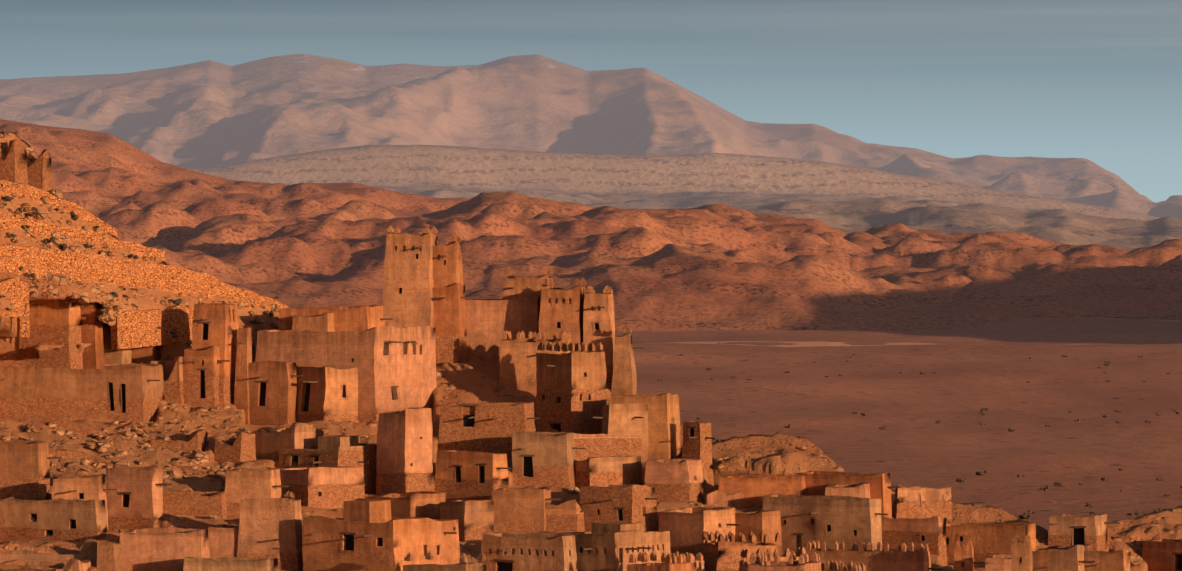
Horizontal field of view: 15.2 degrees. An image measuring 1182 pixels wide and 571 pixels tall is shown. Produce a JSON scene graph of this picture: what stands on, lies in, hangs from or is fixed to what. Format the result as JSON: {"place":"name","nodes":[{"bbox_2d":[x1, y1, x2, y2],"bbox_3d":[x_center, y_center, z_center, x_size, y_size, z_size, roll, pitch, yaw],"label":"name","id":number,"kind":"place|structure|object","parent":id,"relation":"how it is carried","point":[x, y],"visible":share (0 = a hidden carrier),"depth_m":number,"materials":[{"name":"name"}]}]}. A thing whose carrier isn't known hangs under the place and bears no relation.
{"place":"outdoors","nodes":[
{"label":"outdoors","id":0,"kind":"place"},
{"bbox_2d":[0,119,469,246],"bbox_3d":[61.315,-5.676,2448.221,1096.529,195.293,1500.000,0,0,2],"label":"hill","id":1,"kind":"structure","parent":0,"point":[129,192],"depth_m":2261.90,"materials":[{"name":"brown stone"}]},
{"bbox_2d":[0,54,1181,204],"bbox_3d":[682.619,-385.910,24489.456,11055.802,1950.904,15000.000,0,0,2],"label":"mountains","id":2,"kind":"structure","parent":0,"point":[207,114],"depth_m":22244.53,"materials":[{"name":"brown stone"}]},
{"bbox_2d":[0,132,1181,570],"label":"rocky hillside","id":3,"kind":"structure","parent":0,"point":[474,378],"depth_m":322.08,"materials":[{"name":"brown stone"}]},
{"bbox_2d":[0,184,273,322],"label":"scrub","id":4,"kind":"object","parent":3,"relation":"on","point":[63,246],"visible":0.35,"depth_m":324.74,"materials":[{"name":"brown"}]},
{"bbox_2d":[0,140,1181,570],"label":"hillside village","id":5,"kind":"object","parent":3,"relation":"on","point":[566,354],"visible":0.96,"depth_m":317.68,"materials":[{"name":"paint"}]},
{"bbox_2d":[0,133,1181,570],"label":"rocks","id":6,"kind":"object","parent":3,"relation":"on","point":[198,457],"visible":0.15,"depth_m":320.19,"materials":[{"name":"brown stone"}]},
{"bbox_2d":[0,0,1181,202],"label":"sky","id":7,"kind":"structure","parent":0,"point":[1099,82],"materials":[{"name":"blue"}]},
{"bbox_2d":[149,191,1181,331],"bbox_3d":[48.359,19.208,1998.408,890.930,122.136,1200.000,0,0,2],"label":"hill","id":8,"kind":"structure","parent":0,"point":[701,268],"depth_m":1555.01,"materials":[{"name":"brown stone"}]},
{"bbox_2d":[188,145,1158,220],"bbox_3d":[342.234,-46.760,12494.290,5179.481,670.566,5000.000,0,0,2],"label":"plateau","id":9,"kind":"structure","parent":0,"point":[640,182],"depth_m":11768.14,"materials":[{"name":"brown stone"}]},
{"bbox_2d":[645,341,1134,346],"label":"dry riverbed","id":10,"kind":"structure","parent":0,"point":[805,344],"depth_m":1178.57,"materials":[{"name":"brown sand"}]},
{"bbox_2d":[615,318,1181,532],"bbox_3d":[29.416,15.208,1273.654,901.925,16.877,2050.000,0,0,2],"label":"desert plain","id":11,"kind":"structure","parent":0,"point":[913,444],"depth_m":832.34,"materials":[{"name":"brown sand"}]},
{"bbox_2d":[657,353,1181,518],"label":"plain scrub","id":12,"kind":"object","parent":11,"relation":"on","point":[1025,515],"visible":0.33,"depth_m":662.31,"materials":[{"name":"brown"}]},
{"bbox_2d":[694,199,1181,250],"bbox_3d":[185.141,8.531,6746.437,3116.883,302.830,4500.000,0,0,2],"label":"hills","id":13,"kind":"structure","parent":0,"point":[1064,226],"depth_m":5873.94,"materials":[{"name":"brown stone"}]},
{"bbox_2d":[759,223,1181,314],"bbox_3d":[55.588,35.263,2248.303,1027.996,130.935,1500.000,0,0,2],"label":"hill","id":14,"kind":"structure","parent":0,"point":[1096,279],"depth_m":1776.80,"materials":[{"name":"brown stone"}]},
{"bbox_2d":[1075,317,1181,320],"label":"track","id":15,"kind":"structure","parent":0,"point":[1130,319],"depth_m":1448.71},
{"bbox_2d":[1089,189,1181,217],"bbox_3d":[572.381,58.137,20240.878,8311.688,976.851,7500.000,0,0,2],"label":"distant mountain","id":16,"kind":"structure","parent":0,"point":[1121,199],"depth_m":18493.10,"materials":[{"name":"brown stone"}]}
]}

